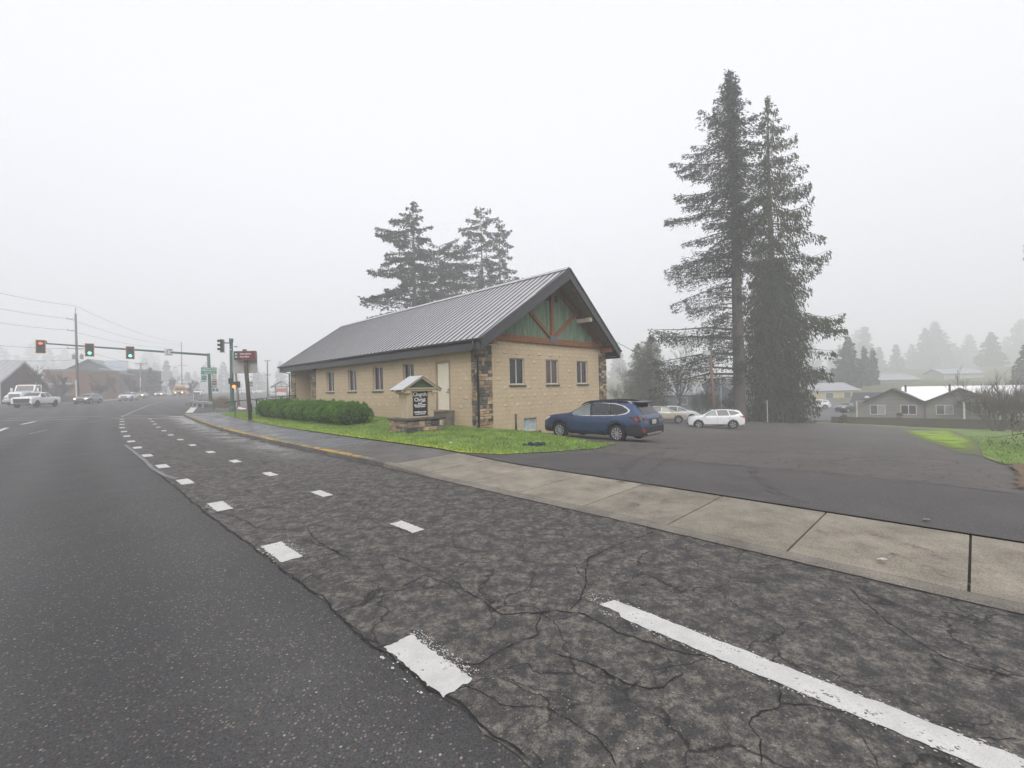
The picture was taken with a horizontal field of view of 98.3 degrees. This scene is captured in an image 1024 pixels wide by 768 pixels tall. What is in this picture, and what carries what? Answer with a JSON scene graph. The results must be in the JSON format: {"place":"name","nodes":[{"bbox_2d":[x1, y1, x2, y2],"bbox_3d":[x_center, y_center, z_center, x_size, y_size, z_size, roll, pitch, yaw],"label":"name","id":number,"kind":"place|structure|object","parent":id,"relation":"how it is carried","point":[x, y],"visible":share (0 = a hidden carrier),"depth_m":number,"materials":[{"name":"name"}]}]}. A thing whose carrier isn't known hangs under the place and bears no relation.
{"place":"outdoors","nodes":[
{"label":"outdoors","id":0,"kind":"place"},
{"bbox_2d":[193,389,205,396],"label":"car","id":1,"kind":"object","parent":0,"point":[197,392],"visible":0.81,"depth_m":110.61,"materials":[{"name":"white paint"}]},
{"bbox_2d":[203,394,290,407],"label":"car park","id":2,"kind":"structure","parent":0,"point":[243,397],"depth_m":105.81,"materials":[{"name":"asphalt"}]},
{"bbox_2d":[0,391,530,767],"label":"road","id":3,"kind":"structure","parent":0,"point":[150,618],"depth_m":3.38,"materials":[{"name":"asphalt"}]},
{"bbox_2d":[2,384,60,405],"bbox_3d":[-70.024,1.561,64.775,3.060,2.980,8.250,-1,-1,-20],"label":"dump truck","id":4,"kind":"object","parent":3,"relation":"on","point":[21,390],"visible":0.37,"depth_m":63.28,"materials":[{"name":"white paint"}]},
{"bbox_2d":[11,392,60,407],"bbox_3d":[-60.064,1.980,55.999,2.332,1.909,5.919,-1,-1,-21],"label":"pickup truck","id":5,"kind":"object","parent":3,"relation":"on","point":[36,399],"visible":1,"depth_m":54.73,"materials":[{"name":"white paint"}]},
{"bbox_2d":[73,394,102,403],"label":"moving car","id":6,"kind":"object","parent":3,"relation":"on","point":[88,398],"visible":0.99,"depth_m":65.63,"materials":[{"name":"silver paint"}]},
{"bbox_2d":[118,392,138,400],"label":"moving car","id":7,"kind":"object","parent":3,"relation":"on","point":[126,396],"visible":1,"depth_m":78.92,"materials":[{"name":"silver metal"}]},
{"bbox_2d":[173,385,190,395],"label":"school bus","id":8,"kind":"object","parent":3,"relation":"on","point":[179,390],"visible":0.88,"depth_m":118.66,"materials":[{"name":"yellow paint"}]},
{"bbox_2d":[190,400,211,407],"bbox_3d":[-35.652,2.235,49.852,8.445,0.970,1.028,-2,-1,41],"label":"guard rail","id":9,"kind":"object","parent":3,"relation":"on","point":[196,402],"visible":0.92,"depth_m":47.71,"materials":[{"name":"metal"}]},
{"bbox_2d":[222,412,612,453],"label":"lawn","id":10,"kind":"structure","parent":0,"point":[484,449],"depth_m":15.26,"materials":[{"name":"plant"}]},
{"bbox_2d":[232,349,256,420],"bbox_3d":[-16.452,0.112,27.244,1.638,4.497,0.350,-1,-1,0],"label":"wayfinding sign","id":11,"kind":"object","parent":10,"relation":"on","point":[244,361],"visible":1,"depth_m":27.23,"materials":[{"name":"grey metal"}]},
{"bbox_2d":[255,396,374,425],"bbox_3d":[-12.232,1.486,26.124,13.781,1.616,2.290,-2,-1,44],"label":"hedge","id":12,"kind":"object","parent":10,"relation":"on","point":[341,412],"visible":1,"depth_m":23.36,"materials":[{"name":"green plant"}]},
{"bbox_2d":[387,375,445,433],"bbox_3d":[-3.918,0.958,18.194,1.400,2.590,1.920,-2,-1,44],"label":"church sign","id":13,"kind":"object","parent":10,"relation":"on","point":[416,405],"visible":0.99,"depth_m":17.84,"materials":[{"name":"stone"}]},
{"bbox_2d":[434,410,454,425],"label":"utility box","id":14,"kind":"object","parent":10,"relation":"on","point":[449,418],"depth_m":20.16,"materials":[{"name":"metal"}]},
{"bbox_2d":[522,442,545,445],"bbox_3d":[0.685,1.854,13.560,0.811,0.180,0.287,-1,-1,-22],"label":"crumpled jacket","id":15,"kind":"object","parent":10,"relation":"on","point":[534,444],"visible":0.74,"depth_m":13.48,"materials":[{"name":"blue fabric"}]},
{"bbox_2d":[0,366,1023,542],"bbox_3d":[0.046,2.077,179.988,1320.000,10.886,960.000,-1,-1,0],"label":"ground","id":16,"kind":"structure","parent":0,"point":[990,373],"depth_m":113.77,"materials":[{"name":"concrete"}]},
{"bbox_2d":[0,361,51,403],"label":"barn","id":17,"kind":"structure","parent":16,"relation":"on","point":[8,374],"depth_m":73.80,"materials":[{"name":"grey"}]},
{"bbox_2d":[15,364,54,384],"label":"bare tree","id":18,"kind":"object","parent":16,"relation":"on","point":[30,377],"visible":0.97,"depth_m":70.35,"materials":[{"name":"plant"}]},
{"bbox_2d":[41,371,72,402],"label":"bare tree","id":19,"kind":"object","parent":16,"relation":"on","point":[64,388],"visible":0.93,"depth_m":76.00,"materials":[{"name":"plant"}]},
{"bbox_2d":[61,395,75,401],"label":"wall","id":20,"kind":"structure","parent":16,"relation":"on","point":[69,398],"depth_m":78.26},
{"bbox_2d":[67,308,84,396],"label":"utility pole","id":21,"kind":"object","parent":16,"relation":"on","point":[75,357],"visible":0.81,"depth_m":69.86,"materials":[{"name":"wood"}]},
{"bbox_2d":[43,369,119,398],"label":"brick building","id":22,"kind":"structure","parent":16,"relation":"on","point":[84,385],"depth_m":93.88,"materials":[{"name":"red brick"}]},
{"bbox_2d":[86,373,111,394],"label":"bare tree","id":23,"kind":"object","parent":16,"relation":"on","point":[100,389],"visible":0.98,"depth_m":82.26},
{"bbox_2d":[66,359,134,394],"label":"gabled building","id":24,"kind":"structure","parent":16,"relation":"on","point":[123,374],"depth_m":112.43,"materials":[{"name":"grey brick"}]},
{"bbox_2d":[97,376,114,398],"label":"bare tree","id":25,"kind":"object","parent":16,"relation":"on","point":[107,390],"visible":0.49,"depth_m":95.29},
{"bbox_2d":[102,373,117,398],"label":"bare tree","id":26,"kind":"object","parent":16,"relation":"on","point":[111,379],"visible":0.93,"depth_m":87.48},
{"bbox_2d":[35,340,217,401],"bbox_3d":[-44.908,-0.901,52.376,17.649,8.438,1.518,-1,-1,-20],"label":"traffic signal mast","id":27,"kind":"object","parent":16,"relation":"on","point":[40,347],"visible":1,"depth_m":53.36,"materials":[{"name":"metal"}]},
{"bbox_2d":[121,376,142,392],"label":"bare tree","id":28,"kind":"object","parent":16,"relation":"on","point":[136,389],"visible":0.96,"depth_m":91.96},
{"bbox_2d":[127,369,161,395],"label":"brick wing","id":29,"kind":"structure","parent":16,"relation":"on","point":[136,372],"depth_m":121.54,"materials":[{"name":"brick"}]},
{"bbox_2d":[133,349,168,373],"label":"conifer tree","id":30,"kind":"object","parent":16,"relation":"on","point":[151,357],"visible":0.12,"depth_m":493.32,"materials":[{"name":"plant"}]},
{"bbox_2d":[142,367,166,395],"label":"conifer tree","id":31,"kind":"object","parent":16,"relation":"on","point":[154,386],"visible":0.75,"depth_m":123.66,"materials":[{"name":"plant"}]},
{"bbox_2d":[161,361,173,381],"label":"conifer tree","id":32,"kind":"object","parent":16,"relation":"on","point":[166,376],"visible":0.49,"depth_m":246.98,"materials":[{"name":"plant"}]},
{"bbox_2d":[164,376,179,395],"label":"bare tree","id":33,"kind":"object","parent":16,"relation":"on","point":[171,383],"visible":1,"depth_m":118.04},
{"bbox_2d":[161,381,199,394],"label":"flat building","id":34,"kind":"structure","parent":16,"relation":"on","point":[165,387],"depth_m":170.03,"materials":[{"name":"white"}]},
{"bbox_2d":[186,380,199,396],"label":"bare tree","id":35,"kind":"object","parent":16,"relation":"on","point":[190,390],"visible":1,"depth_m":104.84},
{"bbox_2d":[205,392,234,407],"bbox_3d":[-37.208,2.009,56.612,3.801,2.685,6.306,-1,-1,-27],"label":"dry grass clump","id":36,"kind":"object","parent":16,"relation":"on","point":[219,402],"visible":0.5,"depth_m":56.23,"materials":[{"name":"plant"}]},
{"bbox_2d":[217,338,239,411],"bbox_3d":[-24.664,-0.596,38.772,1.877,6.808,0.964,-1,-1,0],"label":"traffic signal pole","id":37,"kind":"object","parent":16,"relation":"on","point":[233,383],"visible":0.98,"depth_m":38.85,"materials":[{"name":"metal"}]},
{"bbox_2d":[235,373,239,406],"bbox_3d":[-32.255,0.797,51.820,0.728,4.726,0.684,-1,-1,0],"label":"street lamp","id":38,"kind":"object","parent":16,"relation":"on","point":[237,393],"visible":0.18,"depth_m":51.89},
{"bbox_2d":[270,381,290,396],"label":"roadside shelter","id":39,"kind":"object","parent":16,"relation":"on","point":[282,390],"visible":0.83,"depth_m":94.95,"materials":[{"name":"grey metal"}]},
{"bbox_2d":[357,201,444,318],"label":"fir tree","id":40,"kind":"object","parent":16,"relation":"on","point":[401,272],"visible":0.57,"depth_m":72.86,"materials":[{"name":"green plant"}]},
{"bbox_2d":[404,238,484,305],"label":"pine tree","id":41,"kind":"object","parent":16,"relation":"on","point":[442,266],"visible":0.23,"depth_m":77.33,"materials":[{"name":"plant"}]},
{"bbox_2d":[277,267,621,432],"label":"church building","id":42,"kind":"structure","parent":16,"relation":"on","point":[531,353],"depth_m":23.09,"materials":[{"name":"brick"}]},
{"bbox_2d":[325,372,334,392],"bbox_3d":[-12.188,-0.095,29.822,1.300,1.440,0.230,-2,-1,44],"label":"window","id":43,"kind":"structure","parent":42,"relation":"in","point":[330,374],"depth_m":29.99,"materials":[{"name":"glass"}]},
{"bbox_2d":[347,370,356,392],"bbox_3d":[-9.913,-0.168,27.596,1.250,1.440,0.230,-2,-1,44],"label":"window","id":44,"kind":"structure","parent":42,"relation":"in","point":[352,373],"depth_m":27.76,"materials":[{"name":"glass"}]},
{"bbox_2d":[372,367,383,391],"bbox_3d":[-7.632,-0.252,25.360,1.260,1.460,0.230,-2,-1,44],"label":"window","id":45,"kind":"structure","parent":42,"relation":"in","point":[378,371],"depth_m":25.55,"materials":[{"name":"glass"}]},
{"bbox_2d":[404,363,413,378],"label":"window","id":46,"kind":"structure","parent":42,"relation":"in","point":[408,368],"depth_m":23.29,"materials":[{"name":"glass"}]},
{"bbox_2d":[435,360,450,409],"bbox_3d":[-3.249,0.052,21.040,1.150,2.310,0.170,-2,-1,44],"label":"door","id":47,"kind":"structure","parent":42,"relation":"in","point":[442,368],"depth_m":21.07,"materials":[{"name":"white paint"}]},
{"bbox_2d":[509,358,525,386],"bbox_3d":[0.225,-0.547,20.973,0.190,1.350,1.110,-2,-1,44],"label":"window","id":48,"kind":"structure","parent":42,"relation":"in","point":[516,364],"depth_m":21.04,"materials":[{"name":"glass"}]},
{"bbox_2d":[524,418,540,431],"bbox_3d":[0.940,2.025,21.635,0.210,0.750,1.250,-2,-1,44],"label":"window","id":49,"kind":"structure","parent":42,"relation":"in","point":[529,423],"depth_m":21.68,"materials":[{"name":"glass"}]},
{"bbox_2d":[546,360,559,385],"bbox_3d":[2.054,-0.574,22.844,0.190,1.360,1.120,-2,-1,44],"label":"window","id":50,"kind":"structure","parent":42,"relation":"in","point":[551,365],"depth_m":22.94,"materials":[{"name":"glass"}]},
{"bbox_2d":[577,361,588,385],"bbox_3d":[3.903,-0.596,24.724,0.190,1.360,1.120,-2,-1,44],"label":"window","id":51,"kind":"structure","parent":42,"relation":"in","point":[581,365],"depth_m":24.83,"materials":[{"name":"glass"}]},
{"bbox_2d":[438,250,476,297],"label":"pine tree","id":52,"kind":"object","parent":16,"relation":"on","point":[464,279],"visible":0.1,"depth_m":83.92,"materials":[{"name":"plant"}]},
{"bbox_2d":[450,206,507,290],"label":"fir tree","id":53,"kind":"object","parent":16,"relation":"on","point":[485,245],"visible":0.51,"depth_m":86.74,"materials":[{"name":"green plant"}]},
{"bbox_2d":[482,219,523,285],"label":"fir tree","id":54,"kind":"object","parent":16,"relation":"on","point":[502,254],"visible":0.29,"depth_m":87.90,"materials":[{"name":"green plant"}]},
{"bbox_2d":[0,329,1019,392],"bbox_3d":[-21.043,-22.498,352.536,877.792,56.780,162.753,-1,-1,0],"label":"forest","id":55,"kind":"object","parent":16,"relation":"on","point":[958,359],"visible":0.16,"depth_m":336.42,"materials":[{"name":"plant"}]},
{"bbox_2d":[183,414,1023,613],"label":"curb","id":56,"kind":"structure","parent":16,"relation":"on","point":[955,593],"depth_m":5.50,"materials":[{"name":"concrete"}]},
{"bbox_2d":[611,352,627,378],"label":"conifer tree","id":57,"kind":"object","parent":16,"relation":"on","point":[620,363],"visible":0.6,"depth_m":328.52,"materials":[{"name":"plant"}]},
{"bbox_2d":[607,376,635,398],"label":"bare shrub","id":58,"kind":"object","parent":16,"relation":"on","point":[616,393],"visible":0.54,"depth_m":74.72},
{"bbox_2d":[614,367,631,388],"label":"bare tree","id":59,"kind":"object","parent":16,"relation":"on","point":[622,375],"visible":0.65,"depth_m":86.38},
{"bbox_2d":[624,343,647,399],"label":"twiggy tree","id":60,"kind":"object","parent":16,"relation":"on","point":[630,375],"visible":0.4,"depth_m":65.95,"materials":[{"name":"grey plant"}]},
{"bbox_2d":[631,335,672,405],"bbox_3d":[19.765,-0.812,62.068,5.725,12.507,5.857,-1,-1,-25],"label":"tree","id":61,"kind":"object","parent":16,"relation":"on","point":[650,384],"visible":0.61,"depth_m":61.58,"materials":[{"name":"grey plant"}]},
{"bbox_2d":[664,356,684,405],"bbox_3d":[23.786,0.367,64.171,4.374,9.187,3.924,-1,-1,0],"label":"bare tree","id":62,"kind":"object","parent":16,"relation":"on","point":[677,388],"visible":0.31,"depth_m":64.86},
{"bbox_2d":[653,384,704,410],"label":"house","id":63,"kind":"structure","parent":16,"relation":"on","point":[673,398],"depth_m":78.56,"materials":[{"name":"grey"}]},
{"bbox_2d":[672,332,703,405],"bbox_3d":[24.550,-1.379,62.281,4.929,12.422,3.978,-1,-1,9],"label":"bare tree","id":64,"kind":"object","parent":16,"relation":"on","point":[679,402],"visible":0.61,"depth_m":62.03,"materials":[{"name":"plant"}]},
{"bbox_2d":[683,384,717,413],"bbox_3d":[22.592,2.076,51.631,4.507,4.650,5.597,-1,-1,0],"label":"bare shrub","id":65,"kind":"object","parent":16,"relation":"on","point":[705,400],"visible":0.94,"depth_m":51.58,"materials":[{"name":"plant"}]},
{"bbox_2d":[703,349,715,407],"bbox_3d":[19.875,0.410,44.328,1.386,7.739,0.498,-1,-1,-10],"label":"flood lamp pole","id":66,"kind":"object","parent":16,"relation":"on","point":[709,353],"visible":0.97,"depth_m":44.36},
{"bbox_2d":[646,69,779,422],"bbox_3d":[20.734,-14.438,46.933,13.550,37.700,11.609,-2,-1,28],"label":"fir tree","id":67,"kind":"object","parent":16,"relation":"on","point":[731,185],"visible":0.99,"depth_m":46.20,"materials":[{"name":"green plant"}]},
{"bbox_2d":[699,393,733,408],"bbox_3d":[25.532,2.750,55.069,4.190,3.643,2.871,-2,-1,27],"label":"bare shrub","id":68,"kind":"object","parent":16,"relation":"on","point":[725,403],"visible":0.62,"depth_m":54.70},
{"bbox_2d":[703,378,755,408],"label":"house","id":69,"kind":"structure","parent":16,"relation":"on","point":[725,388],"depth_m":81.66,"materials":[{"name":"grey"}]},
{"bbox_2d":[731,94,848,422],"bbox_3d":[29.519,-13.305,48.027,10.361,37.187,12.907,-1,-1,0],"label":"cedar tree","id":70,"kind":"object","parent":16,"relation":"on","point":[774,364],"visible":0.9,"depth_m":47.20,"materials":[{"name":"green plant"}]},
{"bbox_2d":[794,382,860,398],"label":"house","id":71,"kind":"structure","parent":16,"relation":"on","point":[834,390],"depth_m":94.33,"materials":[{"name":"yellow"}]},
{"bbox_2d":[829,335,868,387],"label":"conifer tree","id":72,"kind":"object","parent":16,"relation":"on","point":[851,372],"visible":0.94,"depth_m":111.80,"materials":[{"name":"plant"}]},
{"bbox_2d":[854,325,876,365],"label":"conifer tree","id":73,"kind":"object","parent":16,"relation":"on","point":[864,337],"visible":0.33,"depth_m":312.81,"materials":[{"name":"plant"}]},
{"bbox_2d":[858,346,872,385],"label":"conifer tree","id":74,"kind":"object","parent":16,"relation":"on","point":[866,358],"visible":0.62,"depth_m":114.61,"materials":[{"name":"plant"}]},
{"bbox_2d":[868,348,880,384],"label":"conifer tree","id":75,"kind":"object","parent":16,"relation":"on","point":[874,367],"visible":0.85,"depth_m":115.80,"materials":[{"name":"plant"}]},
{"bbox_2d":[876,347,887,370],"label":"conifer tree","id":76,"kind":"object","parent":16,"relation":"on","point":[881,361],"visible":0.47,"depth_m":287.41,"materials":[{"name":"plant"}]},
{"bbox_2d":[884,345,905,369],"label":"conifer tree","id":77,"kind":"object","parent":16,"relation":"on","point":[896,363],"visible":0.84,"depth_m":271.31,"materials":[{"name":"plant"}]},
{"bbox_2d":[878,373,921,382],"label":"house","id":78,"kind":"structure","parent":16,"relation":"on","point":[897,377],"depth_m":121.69,"materials":[{"name":"white"}]},
{"bbox_2d":[910,327,941,368],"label":"conifer tree","id":79,"kind":"object","parent":16,"relation":"on","point":[926,361],"visible":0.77,"depth_m":292.20,"materials":[{"name":"plant"}]},
{"bbox_2d":[850,384,1023,424],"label":"duplex house","id":80,"kind":"structure","parent":16,"relation":"on","point":[913,402],"depth_m":54.07,"materials":[{"name":"grey"}]},
{"bbox_2d":[870,405,885,414],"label":"window","id":81,"kind":"structure","parent":80,"relation":"in","point":[874,409],"depth_m":56.01,"materials":[{"name":"grey glass"}]},
{"bbox_2d":[900,405,916,414],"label":"window","id":82,"kind":"structure","parent":80,"relation":"in","point":[905,409],"depth_m":53.95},
{"bbox_2d":[936,405,953,414],"bbox_3d":[50.605,3.011,51.816,1.484,1.125,0.050,-2,-1,44],"label":"window","id":83,"kind":"structure","parent":80,"relation":"in","point":[940,409],"depth_m":51.77,"materials":[{"name":"grey glass"}]},
{"bbox_2d":[926,321,956,368],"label":"conifer tree","id":84,"kind":"object","parent":16,"relation":"on","point":[942,346],"visible":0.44,"depth_m":302.10,"materials":[{"name":"plant"}]},
{"bbox_2d":[922,368,984,378],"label":"house","id":85,"kind":"structure","parent":16,"relation":"on","point":[951,373],"depth_m":147.27,"materials":[{"name":"white"}]},
{"bbox_2d":[960,334,981,366],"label":"conifer tree","id":86,"kind":"object","parent":16,"relation":"on","point":[970,345],"visible":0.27,"depth_m":345.32,"materials":[{"name":"plant"}]},
{"bbox_2d":[972,332,1010,366],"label":"conifer tree","id":87,"kind":"object","parent":16,"relation":"on","point":[993,352],"visible":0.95,"depth_m":229.64,"materials":[{"name":"plant"}]},
{"bbox_2d":[987,246,1023,446],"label":"cedar tree","id":88,"kind":"object","parent":16,"relation":"on","point":[1012,430],"visible":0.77,"depth_m":19.05,"materials":[{"name":"plant"}]},
{"bbox_2d":[1004,319,1023,365],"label":"conifer tree","id":89,"kind":"object","parent":16,"relation":"on","point":[1018,329],"visible":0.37,"depth_m":330.11,"materials":[{"name":"plant"}]},
{"bbox_2d":[1009,345,1023,384],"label":"conifer tree","id":90,"kind":"object","parent":16,"relation":"on","point":[1019,370],"visible":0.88,"depth_m":98.15,"materials":[{"name":"plant"}]},
{"bbox_2d":[0,0,1023,392],"label":"sky","id":91,"kind":"structure","parent":0,"point":[197,174],"materials":[{"name":"white"}]},
{"bbox_2d":[117,416,1023,767],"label":"turn lane","id":92,"kind":"structure","parent":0,"point":[535,634],"depth_m":3.48,"materials":[{"name":"asphalt"}]},
{"bbox_2d":[188,412,1023,603],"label":"sidewalk","id":93,"kind":"structure","parent":0,"point":[990,567],"depth_m":5.96,"materials":[{"name":"concrete"}]},
{"bbox_2d":[224,395,295,417],"bbox_3d":[-18.012,1.584,31.995,0.438,1.487,4.958,-2,-1,31],"label":"handrail","id":94,"kind":"object","parent":93,"relation":"on","point":[256,401],"visible":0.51,"depth_m":31.72,"materials":[{"name":"metal"}]},
{"bbox_2d":[461,421,1023,541],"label":"car park","id":95,"kind":"structure","parent":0,"point":[948,480],"depth_m":9.72,"materials":[{"name":"asphalt"}]},
{"bbox_2d":[545,399,663,440],"bbox_3d":[3.680,1.456,18.574,4.896,1.650,2.182,-2,-1,44],"label":"parked car","id":96,"kind":"object","parent":95,"relation":"on","point":[618,419],"visible":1,"depth_m":17.34,"materials":[{"name":"blue paint"}]},
{"bbox_2d":[651,405,687,422],"bbox_3d":[14.907,2.970,44.088,4.702,1.752,2.152,-1,-1,14],"label":"parked car","id":97,"kind":"object","parent":95,"relation":"on","point":[667,413],"visible":0.48,"depth_m":43.09,"materials":[{"name":"beige paint"}]},
{"bbox_2d":[666,406,698,416],"bbox_3d":[18.468,3.248,49.468,4.522,1.642,2.152,-1,-1,14],"label":"parked car","id":98,"kind":"object","parent":95,"relation":"on","point":[685,410],"visible":0.27,"depth_m":48.58,"materials":[{"name":"white paint"}]},
{"bbox_2d":[687,408,744,428],"bbox_3d":[17.637,2.961,38.527,4.522,1.692,2.152,-1,-1,18],"label":"parked car","id":99,"kind":"object","parent":95,"relation":"on","point":[732,418],"visible":0.99,"depth_m":37.68,"materials":[{"name":"white paint"}]},
{"bbox_2d":[1008,463,1023,486],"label":"leaf litter","id":100,"kind":"object","parent":95,"relation":"on","point":[1019,467],"visible":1,"depth_m":8.89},
{"bbox_2d":[801,399,851,420],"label":"street","id":101,"kind":"structure","parent":0,"point":[827,414],"depth_m":69.72,"materials":[{"name":"asphalt"}]},
{"bbox_2d":[800,399,830,408],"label":"parked car","id":102,"kind":"object","parent":101,"relation":"on","point":[825,404],"visible":0.48,"depth_m":76.83,"materials":[{"name":"white paint"}]},
{"bbox_2d":[834,402,855,412],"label":"parked car","id":103,"kind":"object","parent":101,"relation":"on","point":[848,406],"visible":0.69,"depth_m":71.16,"materials":[{"name":"paint"}]},
{"bbox_2d":[815,422,1023,463],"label":"grass verge","id":104,"kind":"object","parent":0,"point":[982,433],"depth_m":30.69,"materials":[{"name":"plant"}]},
{"bbox_2d":[837,409,851,423],"bbox_3d":[38.172,3.910,50.976,1.272,2.077,1.504,-1,-1,-23],"label":"young conifer","id":105,"kind":"object","parent":104,"relation":"on","point":[842,419],"visible":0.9,"depth_m":50.77,"materials":[{"name":"plant"}]},
{"bbox_2d":[831,417,1023,429],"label":"board fence","id":106,"kind":"object","parent":104,"relation":"on","point":[941,423],"visible":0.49,"depth_m":48.11,"materials":[{"name":"wood"}]},
{"bbox_2d":[933,365,1023,430],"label":"bare shrub","id":107,"kind":"object","parent":104,"relation":"on","point":[1013,398],"visible":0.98,"depth_m":41.47,"materials":[{"name":"plant"}]},
{"bbox_2d":[973,378,1023,431],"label":"bare shrub","id":108,"kind":"object","parent":104,"relation":"on","point":[1020,414],"visible":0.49,"depth_m":41.26,"materials":[{"name":"plant"}]},
{"bbox_2d":[965,435,1023,463],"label":"grass","id":109,"kind":"structure","parent":0,"point":[1007,450],"depth_m":17.52,"materials":[{"name":"plant"}]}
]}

